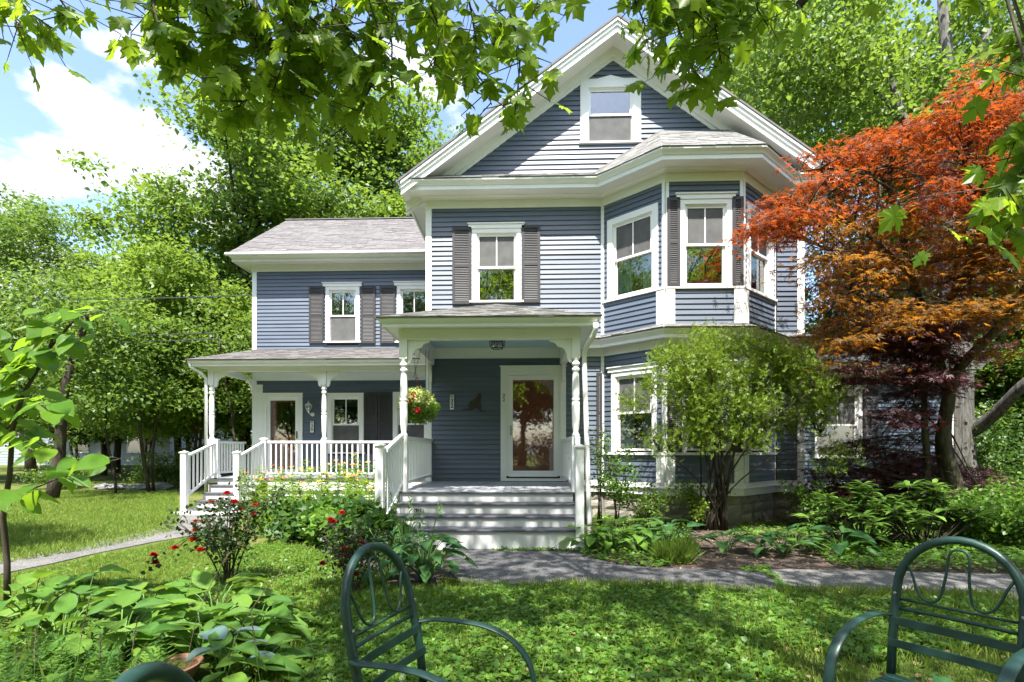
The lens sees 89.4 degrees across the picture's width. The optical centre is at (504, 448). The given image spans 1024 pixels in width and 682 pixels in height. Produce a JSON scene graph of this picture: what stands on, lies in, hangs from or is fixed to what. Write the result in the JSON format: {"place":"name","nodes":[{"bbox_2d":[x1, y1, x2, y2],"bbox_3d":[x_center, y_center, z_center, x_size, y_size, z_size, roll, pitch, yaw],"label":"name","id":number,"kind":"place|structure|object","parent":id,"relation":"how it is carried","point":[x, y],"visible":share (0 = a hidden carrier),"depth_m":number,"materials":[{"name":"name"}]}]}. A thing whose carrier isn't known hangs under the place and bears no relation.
{"place":"outdoors","nodes":[
{"label":"outdoors","id":0,"kind":"place"},
{"bbox_2d":[0,515,232,574],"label":"path","id":1,"kind":"structure","parent":0,"point":[30,563],"depth_m":7.26,"materials":[{"name":"concrete"}]},
{"bbox_2d":[0,455,1023,681],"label":"ground","id":2,"kind":"structure","parent":0,"point":[202,671],"depth_m":3.96,"materials":[{"name":"green plant"}]},
{"bbox_2d":[4,454,93,489],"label":"lawn bush","id":3,"kind":"object","parent":2,"relation":"on","point":[42,476],"visible":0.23,"depth_m":17.50,"materials":[{"name":"green plant"}]},
{"bbox_2d":[0,183,121,471],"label":"broadleaf tree","id":4,"kind":"object","parent":2,"relation":"on","point":[32,227],"visible":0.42,"depth_m":26.68,"materials":[{"name":"green plant"}]},
{"bbox_2d":[0,300,131,600],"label":"young tree","id":5,"kind":"object","parent":2,"relation":"on","point":[26,359],"visible":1,"depth_m":3.98,"materials":[{"name":"green plant"}]},
{"bbox_2d":[0,256,133,471],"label":"understory tree","id":6,"kind":"object","parent":2,"relation":"on","point":[37,286],"visible":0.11,"depth_m":19.77,"materials":[{"name":"green plant"}]},
{"bbox_2d":[0,569,135,630],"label":"hosta","id":7,"kind":"object","parent":2,"relation":"on","point":[29,578],"visible":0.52,"depth_m":4.07,"materials":[{"name":"green plant"}]},
{"bbox_2d":[16,342,121,475],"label":"understory tree","id":8,"kind":"object","parent":2,"relation":"on","point":[86,441],"visible":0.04,"depth_m":25.05,"materials":[{"name":"green plant"}]},
{"bbox_2d":[0,592,139,673],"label":"hosta","id":9,"kind":"object","parent":2,"relation":"on","point":[66,603],"visible":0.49,"depth_m":3.38,"materials":[{"name":"green plant"}]},
{"bbox_2d":[16,637,128,681],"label":"hosta","id":10,"kind":"object","parent":2,"relation":"on","point":[76,649],"visible":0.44,"depth_m":2.85,"materials":[{"name":"green plant"}]},
{"bbox_2d":[0,591,146,681],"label":"tall grass","id":11,"kind":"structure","parent":2,"relation":"on","point":[28,630],"depth_m":3.11,"materials":[{"name":"green plant"}]},
{"bbox_2d":[25,242,131,472],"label":"broadleaf tree","id":12,"kind":"object","parent":2,"relation":"on","point":[117,442],"visible":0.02,"depth_m":26.65,"materials":[{"name":"green plant"}]},
{"bbox_2d":[0,564,159,635],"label":"hosta","id":13,"kind":"object","parent":2,"relation":"on","point":[23,597],"visible":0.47,"depth_m":4.02,"materials":[{"name":"green plant"}]},
{"bbox_2d":[0,258,177,499],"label":"slender tree","id":14,"kind":"object","parent":2,"relation":"on","point":[53,489],"visible":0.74,"depth_m":13.95,"materials":[{"name":"green plant"}]},
{"bbox_2d":[0,489,180,563],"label":"lawn grass","id":15,"kind":"structure","parent":2,"relation":"on","point":[114,506],"depth_m":9.87,"materials":[{"name":"green plant"}]},
{"bbox_2d":[2,335,179,492],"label":"slender tree","id":16,"kind":"object","parent":2,"relation":"on","point":[121,419],"visible":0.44,"depth_m":15.49,"materials":[{"name":"green plant"}]},
{"bbox_2d":[3,291,202,492],"bbox_3d":[-12.136,-1.514,15.725,5.242,5.843,4.997,0,0,2],"label":"slender tree","id":17,"kind":"object","parent":2,"relation":"on","point":[146,476],"visible":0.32,"depth_m":15.85,"materials":[{"name":"green plant"}]},
{"bbox_2d":[0,603,205,681],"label":"fern foliage","id":18,"kind":"object","parent":2,"relation":"on","point":[107,664],"visible":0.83,"depth_m":2.79,"materials":[{"name":"green plant"}]},
{"bbox_2d":[0,425,232,464],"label":"neighbour house","id":19,"kind":"structure","parent":2,"relation":"on","point":[132,447],"depth_m":36.95,"materials":[{"name":"white wood"}]},
{"bbox_2d":[32,589,201,678],"bbox_3d":[-2.521,1.225,3.347,1.017,0.443,0.918,0,0,29],"label":"hosta","id":20,"kind":"object","parent":2,"relation":"on","point":[124,598],"visible":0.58,"depth_m":3.40,"materials":[{"name":"green plant"}]},
{"bbox_2d":[0,491,250,621],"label":"lawn clover","id":21,"kind":"object","parent":2,"relation":"on","point":[103,562],"visible":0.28,"depth_m":6.55,"materials":[{"name":"green plant"}]},
{"bbox_2d":[0,529,255,622],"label":"lawn grass","id":22,"kind":"structure","parent":2,"relation":"on","point":[132,569],"depth_m":5.99,"materials":[{"name":"green plant"}]},
{"bbox_2d":[22,251,241,482],"bbox_3d":[-13.239,-3.073,19.183,8.713,8.962,6.412,0,0,43],"label":"understory tree","id":23,"kind":"object","parent":2,"relation":"on","point":[99,279],"visible":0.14,"depth_m":19.04,"materials":[{"name":"green plant"}]},
{"bbox_2d":[73,579,215,642],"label":"hosta","id":24,"kind":"object","parent":2,"relation":"on","point":[172,590],"visible":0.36,"depth_m":3.94,"materials":[{"name":"green plant"}]},
{"bbox_2d":[62,273,241,491],"bbox_3d":[-10.663,-2.049,16.087,4.674,6.912,6.187,0,0,-38],"label":"slender tree","id":25,"kind":"object","parent":2,"relation":"on","point":[127,351],"visible":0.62,"depth_m":15.45,"materials":[{"name":"green plant"}]},
{"bbox_2d":[114,661,194,681],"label":"garden chair","id":26,"kind":"object","parent":2,"relation":"on","point":[157,671],"visible":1,"depth_m":1.04,"materials":[{"name":"green metal"}]},
{"bbox_2d":[61,220,251,487],"bbox_3d":[-10.262,-2.984,18.523,8.538,8.782,6.284,0,0,-37],"label":"understory tree","id":27,"kind":"object","parent":2,"relation":"on","point":[170,262],"visible":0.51,"depth_m":17.39,"materials":[{"name":"green plant"}]},
{"bbox_2d":[117,447,195,485],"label":"lawn bush","id":28,"kind":"object","parent":2,"relation":"on","point":[158,474],"visible":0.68,"depth_m":18.61,"materials":[{"name":"green plant"}]},
{"bbox_2d":[70,257,251,475],"bbox_3d":[-15.842,-4.094,25.318,9.825,11.008,11.019,0,0,35],"label":"broadleaf tree","id":29,"kind":"object","parent":2,"relation":"on","point":[222,274],"depth_m":24.79,"materials":[{"name":"green plant"}]},
{"bbox_2d":[122,653,203,677],"bbox_3d":[-2.011,1.333,3.049,0.420,0.104,0.420,-4,-1,2],"label":"clay saucer","id":30,"kind":"object","parent":2,"relation":"on","point":[190,667],"visible":0.24,"depth_m":3.13,"materials":[{"name":"ceramic"}]},
{"bbox_2d":[141,298,251,450],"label":"slender tree","id":31,"kind":"object","parent":2,"relation":"on","point":[231,350],"visible":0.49,"depth_m":16.00,"materials":[{"name":"green plant"}]},
{"bbox_2d":[104,601,298,663],"bbox_3d":[-2.039,1.246,3.532,1.180,0.319,0.906,0,0,2],"label":"hosta","id":32,"kind":"object","parent":2,"relation":"on","point":[235,625],"visible":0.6,"depth_m":3.45,"materials":[{"name":"green plant"}]},
{"bbox_2d":[133,476,287,585],"bbox_3d":[-2.892,0.854,5.198,1.382,1.138,0.870,0,0,2],"label":"rose bush","id":33,"kind":"object","parent":2,"relation":"on","point":[224,534],"visible":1,"depth_m":5.17,"materials":[{"name":"green plant"}]},
{"bbox_2d":[55,42,376,473],"bbox_3d":[-11.239,-7.638,22.819,13.655,18.114,11.975,0,0,-27],"label":"broadleaf tree","id":34,"kind":"object","parent":2,"relation":"on","point":[168,217],"visible":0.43,"depth_m":20.63,"materials":[{"name":"green plant"}]},
{"bbox_2d":[147,570,298,634],"bbox_3d":[-2.238,1.242,4.085,1.168,0.496,1.241,0,0,2],"label":"hosta","id":35,"kind":"object","parent":2,"relation":"on","point":[202,579],"visible":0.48,"depth_m":4.14,"materials":[{"name":"green plant"}]},
{"bbox_2d":[184,625,276,673],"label":"hosta","id":36,"kind":"object","parent":2,"relation":"on","point":[222,631],"visible":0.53,"depth_m":3.17,"materials":[{"name":"blue plant"}]},
{"bbox_2d":[187,594,324,654],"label":"hosta","id":37,"kind":"object","parent":2,"relation":"on","point":[279,608],"visible":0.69,"depth_m":3.69,"materials":[{"name":"green plant"}]},
{"bbox_2d":[201,633,315,681],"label":"hosta","id":38,"kind":"object","parent":2,"relation":"on","point":[281,640],"visible":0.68,"depth_m":3.18,"materials":[{"name":"green plant"}]},
{"bbox_2d":[208,631,313,681],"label":"hosta","id":39,"kind":"object","parent":2,"relation":"on","point":[290,664],"visible":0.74,"depth_m":3.07,"materials":[{"name":"green plant"}]},
{"bbox_2d":[168,74,447,349],"bbox_3d":[-7.837,-7.568,24.517,11.128,17.966,14.049,0,0,37],"label":"broadleaf tree","id":40,"kind":"object","parent":2,"relation":"on","point":[252,234],"visible":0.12,"depth_m":22.24,"materials":[{"name":"green plant"}]},
{"bbox_2d":[244,509,455,587],"bbox_3d":[-2.996,1.422,8.448,3.898,0.056,8.071,0,0,-11],"label":"flower bed","id":41,"kind":"object","parent":2,"relation":"on","point":[415,578],"visible":0.04,"depth_m":5.78,"materials":[{"name":"soil"}]},
{"bbox_2d":[263,493,348,543],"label":"perennial clump","id":42,"kind":"object","parent":41,"relation":"on","point":[288,528],"visible":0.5,"depth_m":7.63,"materials":[{"name":"green plant"}]},
{"bbox_2d":[297,495,366,546],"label":"perennial clump","id":43,"kind":"object","parent":41,"relation":"on","point":[321,514],"visible":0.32,"depth_m":7.30,"materials":[{"name":"green plant"}]},
{"bbox_2d":[314,495,420,545],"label":"perennial clump","id":44,"kind":"object","parent":41,"relation":"on","point":[360,506],"visible":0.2,"depth_m":7.18,"materials":[{"name":"green plant"}]},
{"bbox_2d":[339,508,419,555],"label":"perennial clump","id":45,"kind":"object","parent":41,"relation":"on","point":[374,520],"visible":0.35,"depth_m":6.51,"materials":[{"name":"green plant"}]},
{"bbox_2d":[356,524,433,580],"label":"hosta","id":46,"kind":"object","parent":41,"relation":"on","point":[384,562],"visible":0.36,"depth_m":5.42,"materials":[{"name":"green plant"}]},
{"bbox_2d":[375,492,441,562],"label":"hosta","id":47,"kind":"object","parent":41,"relation":"on","point":[409,531],"visible":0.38,"depth_m":6.18,"materials":[{"name":"green plant"}]},
{"bbox_2d":[372,499,477,583],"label":"hosta","id":48,"kind":"object","parent":41,"relation":"on","point":[425,574],"visible":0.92,"depth_m":5.37,"materials":[{"name":"green plant"}]},
{"bbox_2d":[257,58,444,231],"bbox_3d":[-4.777,-7.638,25.441,13.655,18.114,11.975,0,0,4],"label":"broadleaf tree","id":49,"kind":"object","parent":2,"relation":"on","point":[384,207],"visible":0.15,"depth_m":22.71,"materials":[{"name":"green plant"}]},
{"bbox_2d":[310,508,412,593],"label":"rose bush","id":50,"kind":"object","parent":2,"relation":"on","point":[356,538],"visible":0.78,"depth_m":4.90,"materials":[{"name":"green plant"}]},
{"bbox_2d":[363,110,465,215],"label":"broadleaf tree","id":51,"kind":"object","parent":2,"relation":"on","point":[417,157],"visible":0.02,"depth_m":21.45,"materials":[{"name":"green plant"}]},
{"bbox_2d":[340,542,536,681],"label":"garden chair","id":52,"kind":"object","parent":2,"relation":"on","point":[357,665],"visible":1,"depth_m":2.28,"materials":[{"name":"green metal"}]},
{"bbox_2d":[0,0,1023,270],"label":"overhanging maple","id":53,"kind":"object","parent":2,"relation":"on","point":[306,50],"visible":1,"depth_m":2.60,"materials":[{"name":"green plant"}]},
{"bbox_2d":[174,13,986,550],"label":"house","id":54,"kind":"structure","parent":2,"relation":"on","point":[560,251],"depth_m":10.42,"materials":[{"name":"blue wood"}]},
{"bbox_2d":[262,393,302,471],"bbox_3d":[-5.861,-0.409,13.724,1.074,2.139,0.155,0,0,2],"label":"door","id":55,"kind":"structure","parent":54,"relation":"in","point":[270,401],"depth_m":13.69,"materials":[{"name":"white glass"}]},
{"bbox_2d":[322,282,362,342],"bbox_3d":[-4.262,-3.584,13.656,1.072,1.583,0.185,0,0,2],"label":"window","id":56,"kind":"structure","parent":54,"relation":"in","point":[343,328],"depth_m":13.64,"materials":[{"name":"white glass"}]},
{"bbox_2d":[327,393,365,453],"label":"window","id":57,"kind":"structure","parent":54,"relation":"in","point":[335,432],"depth_m":13.66,"materials":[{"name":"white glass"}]},
{"bbox_2d":[393,281,425,342],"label":"window","id":58,"kind":"structure","parent":54,"relation":"in","point":[418,287],"depth_m":13.55,"materials":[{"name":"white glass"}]},
{"bbox_2d":[393,392,425,439],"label":"window","id":59,"kind":"structure","parent":54,"relation":"in","point":[413,430],"depth_m":13.59,"materials":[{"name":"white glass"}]},
{"bbox_2d":[398,349,441,424],"bbox_3d":[-1.365,-1.038,8.340,0.707,1.315,0.639,0,0,2],"label":"hanging basket","id":60,"kind":"object","parent":54,"relation":"hanging from","point":[419,408],"visible":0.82,"depth_m":8.22,"materials":[{"name":"green plant"}]},
{"bbox_2d":[467,222,524,302],"bbox_3d":[-0.162,-3.765,10.509,1.170,1.609,0.165,0,0,2],"label":"window","id":61,"kind":"structure","parent":54,"relation":"in","point":[495,245],"depth_m":10.50,"materials":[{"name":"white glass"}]},
{"bbox_2d":[500,365,566,480],"bbox_3d":[0.586,-0.516,10.501,1.357,2.331,0.180,0,0,2],"label":"door","id":62,"kind":"structure","parent":54,"relation":"in","point":[533,409],"depth_m":10.53,"materials":[{"name":"white wood"}]},
{"bbox_2d":[580,78,640,140],"bbox_3d":[2.138,-6.803,10.452,1.212,1.250,0.125,0,0,2],"label":"window","id":63,"kind":"structure","parent":54,"relation":"in","point":[619,126],"depth_m":10.43,"materials":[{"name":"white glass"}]},
{"bbox_2d":[607,202,658,299],"bbox_3d":[2.509,-3.762,10.004,1.103,1.583,0.193,0,0,45],"label":"window","id":64,"kind":"structure","parent":54,"relation":"in","point":[634,234],"depth_m":10.02,"materials":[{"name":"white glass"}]},
{"bbox_2d":[606,361,659,451],"bbox_3d":[2.514,-0.774,9.970,1.146,1.679,0.233,0,0,45],"label":"window","id":65,"kind":"structure","parent":54,"relation":"in","point":[620,376],"depth_m":10.10,"materials":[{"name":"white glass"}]},
{"bbox_2d":[675,191,737,285],"bbox_3d":[3.672,-3.814,9.461,1.105,1.688,0.165,0,0,2],"label":"window","id":66,"kind":"structure","parent":54,"relation":"in","point":[703,215],"depth_m":9.46,"materials":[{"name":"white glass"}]},
{"bbox_2d":[746,201,773,297],"bbox_3d":[4.855,-3.762,9.894,1.103,1.583,0.125,0,0,-40],"label":"window","id":67,"kind":"structure","parent":54,"relation":"in","point":[759,265],"depth_m":10.01,"materials":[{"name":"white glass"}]},
{"bbox_2d":[812,385,865,457],"bbox_3d":[7.950,-0.643,12.341,1.271,1.735,0.165,0,0,2],"label":"window","id":68,"kind":"structure","parent":54,"relation":"in","point":[856,405],"depth_m":12.35,"materials":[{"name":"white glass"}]},
{"bbox_2d":[183,539,1018,681],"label":"ground cover","id":69,"kind":"object","parent":2,"relation":"on","point":[496,665],"visible":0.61,"depth_m":3.89,"materials":[{"name":"green plant"}]},
{"bbox_2d":[437,574,1017,599],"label":"edge grass","id":70,"kind":"structure","parent":2,"relation":"on","point":[844,589],"depth_m":5.05,"materials":[{"name":"green plant"}]},
{"bbox_2d":[584,510,1023,574],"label":"mulch bed","id":71,"kind":"object","parent":2,"relation":"on","point":[817,562],"visible":0.2,"depth_m":6.51,"materials":[{"name":"brown wood"}]},
{"bbox_2d":[556,518,618,550],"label":"hosta","id":72,"kind":"object","parent":71,"relation":"on","point":[588,541],"visible":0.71,"depth_m":7.00,"materials":[{"name":"green plant"}]},
{"bbox_2d":[568,423,622,525],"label":"shrub","id":73,"kind":"object","parent":71,"relation":"on","point":[599,493],"visible":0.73,"depth_m":9.22,"materials":[{"name":"green plant"}]},
{"bbox_2d":[586,516,640,551],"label":"hosta","id":74,"kind":"object","parent":71,"relation":"on","point":[608,543],"visible":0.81,"depth_m":7.04,"materials":[{"name":"green plant"}]},
{"bbox_2d":[593,431,650,526],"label":"shrub","id":75,"kind":"object","parent":71,"relation":"on","point":[616,490],"visible":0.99,"depth_m":8.66,"materials":[{"name":"green plant"}]},
{"bbox_2d":[607,522,662,550],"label":"hosta","id":76,"kind":"object","parent":71,"relation":"on","point":[648,532],"visible":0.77,"depth_m":7.04,"materials":[{"name":"green plant"}]},
{"bbox_2d":[616,481,672,527],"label":"shrub","id":77,"kind":"object","parent":71,"relation":"on","point":[655,512],"visible":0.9,"depth_m":8.60,"materials":[{"name":"green plant"}]},
{"bbox_2d":[635,518,701,547],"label":"hosta","id":78,"kind":"object","parent":71,"relation":"on","point":[672,523],"visible":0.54,"depth_m":7.23,"materials":[{"name":"green plant"}]},
{"bbox_2d":[643,535,706,564],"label":"grass tuft","id":79,"kind":"object","parent":71,"relation":"on","point":[682,550],"visible":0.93,"depth_m":6.31,"materials":[{"name":"green plant"}]},
{"bbox_2d":[665,477,735,529],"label":"shrub","id":80,"kind":"object","parent":71,"relation":"on","point":[693,505],"visible":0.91,"depth_m":8.89,"materials":[{"name":"green plant"}]},
{"bbox_2d":[577,511,835,566],"bbox_3d":[3.508,1.347,8.041,4.828,0.182,4.617,0,0,10],"label":"ground cover","id":81,"kind":"object","parent":71,"relation":"on","point":[630,550],"visible":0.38,"depth_m":8.10,"materials":[{"name":"green plant"}]},
{"bbox_2d":[701,529,761,554],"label":"hosta","id":82,"kind":"object","parent":71,"relation":"on","point":[722,546],"visible":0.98,"depth_m":6.87,"materials":[{"name":"green plant"}]},
{"bbox_2d":[604,316,865,530],"bbox_3d":[3.827,-0.400,8.523,4.356,3.671,2.073,0,0,2],"label":"feathery shrub","id":83,"kind":"object","parent":71,"relation":"on","point":[682,375],"visible":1,"depth_m":8.26,"materials":[{"name":"green plant"}]},
{"bbox_2d":[730,531,794,556],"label":"hosta","id":84,"kind":"object","parent":71,"relation":"on","point":[767,539],"visible":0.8,"depth_m":6.81,"materials":[{"name":"green plant"}]},
{"bbox_2d":[775,475,835,529],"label":"shrub","id":85,"kind":"object","parent":71,"relation":"on","point":[810,498],"visible":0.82,"depth_m":8.71,"materials":[{"name":"green plant"}]},
{"bbox_2d":[793,525,892,561],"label":"hosta","id":86,"kind":"object","parent":71,"relation":"on","point":[838,548],"visible":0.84,"depth_m":6.59,"materials":[{"name":"green plant"}]},
{"bbox_2d":[791,479,935,545],"bbox_3d":[5.090,0.930,7.254,1.498,1.009,1.433,0,0,-27],"label":"rhododendron","id":87,"kind":"object","parent":71,"relation":"on","point":[857,508],"visible":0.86,"depth_m":7.11,"materials":[{"name":"green plant"}]},
{"bbox_2d":[704,44,1023,529],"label":"japanese maple","id":88,"kind":"object","parent":71,"relation":"on","point":[904,324],"visible":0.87,"depth_m":7.87,"materials":[{"name":"orange plant"}]},
{"bbox_2d":[829,520,900,551],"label":"hosta","id":89,"kind":"object","parent":71,"relation":"on","point":[846,524],"visible":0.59,"depth_m":6.88,"materials":[{"name":"green plant"}]},
{"bbox_2d":[800,523,1023,571],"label":"ground cover","id":90,"kind":"object","parent":71,"relation":"on","point":[1008,551],"visible":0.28,"depth_m":6.41,"materials":[{"name":"green plant"}]},
{"bbox_2d":[803,454,1022,514],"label":"laceleaf maple","id":91,"kind":"object","parent":71,"relation":"on","point":[903,490],"visible":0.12,"depth_m":9.62,"materials":[{"name":"purple plant"}]},
{"bbox_2d":[865,478,996,548],"bbox_3d":[5.776,0.925,7.130,1.659,1.018,1.321,0,0,23],"label":"rhododendron","id":92,"kind":"object","parent":71,"relation":"on","point":[938,491],"visible":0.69,"depth_m":7.16,"materials":[{"name":"green plant"}]},
{"bbox_2d":[921,482,1023,548],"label":"leafy bush","id":93,"kind":"object","parent":71,"relation":"on","point":[1007,521],"visible":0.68,"depth_m":7.11,"materials":[{"name":"green plant"}]},
{"bbox_2d":[947,471,1023,540],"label":"leafy bush","id":94,"kind":"object","parent":71,"relation":"on","point":[1003,488],"visible":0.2,"depth_m":8.04,"materials":[{"name":"green plant"}]},
{"bbox_2d":[650,0,1010,178],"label":"broadleaf tree","id":95,"kind":"object","parent":2,"relation":"on","point":[896,24],"visible":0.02,"depth_m":18.48,"materials":[{"name":"green plant"}]},
{"bbox_2d":[704,0,1023,479],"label":"grey barked tree","id":96,"kind":"object","parent":2,"relation":"on","point":[855,53],"visible":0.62,"depth_m":12.87,"materials":[{"name":"green plant"}]},
{"bbox_2d":[800,10,1023,294],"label":"broadleaf tree","id":97,"kind":"object","parent":2,"relation":"on","point":[901,188],"visible":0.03,"depth_m":18.34,"materials":[{"name":"green plant"}]},
{"bbox_2d":[805,226,1022,397],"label":"understory tree","id":98,"kind":"object","parent":2,"relation":"on","point":[815,319],"visible":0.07,"depth_m":16.67,"materials":[{"name":"green plant"}]},
{"bbox_2d":[823,536,1023,681],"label":"garden chair","id":99,"kind":"object","parent":2,"relation":"on","point":[1011,669],"visible":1,"depth_m":2.42,"materials":[{"name":"green metal"}]},
{"bbox_2d":[938,221,1023,437],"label":"understory tree","id":100,"kind":"object","parent":2,"relation":"on","point":[993,398],"visible":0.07,"depth_m":15.55,"materials":[{"name":"green plant"}]},
{"bbox_2d":[953,402,1023,481],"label":"shade bush","id":101,"kind":"object","parent":2,"relation":"on","point":[981,459],"visible":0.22,"depth_m":12.87,"materials":[{"name":"green plant"}]},
{"bbox_2d":[974,287,1023,441],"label":"understory tree","id":102,"kind":"object","parent":2,"relation":"on","point":[1015,366],"visible":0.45,"depth_m":14.36,"materials":[{"name":"green plant"}]},
{"bbox_2d":[0,0,1023,448],"label":"sky","id":103,"kind":"structure","parent":0,"point":[104,116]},
{"bbox_2d":[204,532,1016,681],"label":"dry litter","id":104,"kind":"object","parent":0,"point":[880,673],"visible":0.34,"depth_m":4.21,"materials":[{"name":"brown plant"}]},
{"bbox_2d":[447,549,790,590],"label":"path","id":105,"kind":"structure","parent":0,"point":[494,566],"depth_m":5.82,"materials":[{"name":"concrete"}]},
{"bbox_2d":[491,546,799,592],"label":"path weeds","id":106,"kind":"object","parent":105,"relation":"on","point":[764,567],"visible":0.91,"depth_m":5.98,"materials":[{"name":"green plant"}]},
{"bbox_2d":[767,569,1023,599],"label":"path","id":107,"kind":"structure","parent":0,"point":[1002,582],"depth_m":5.46,"materials":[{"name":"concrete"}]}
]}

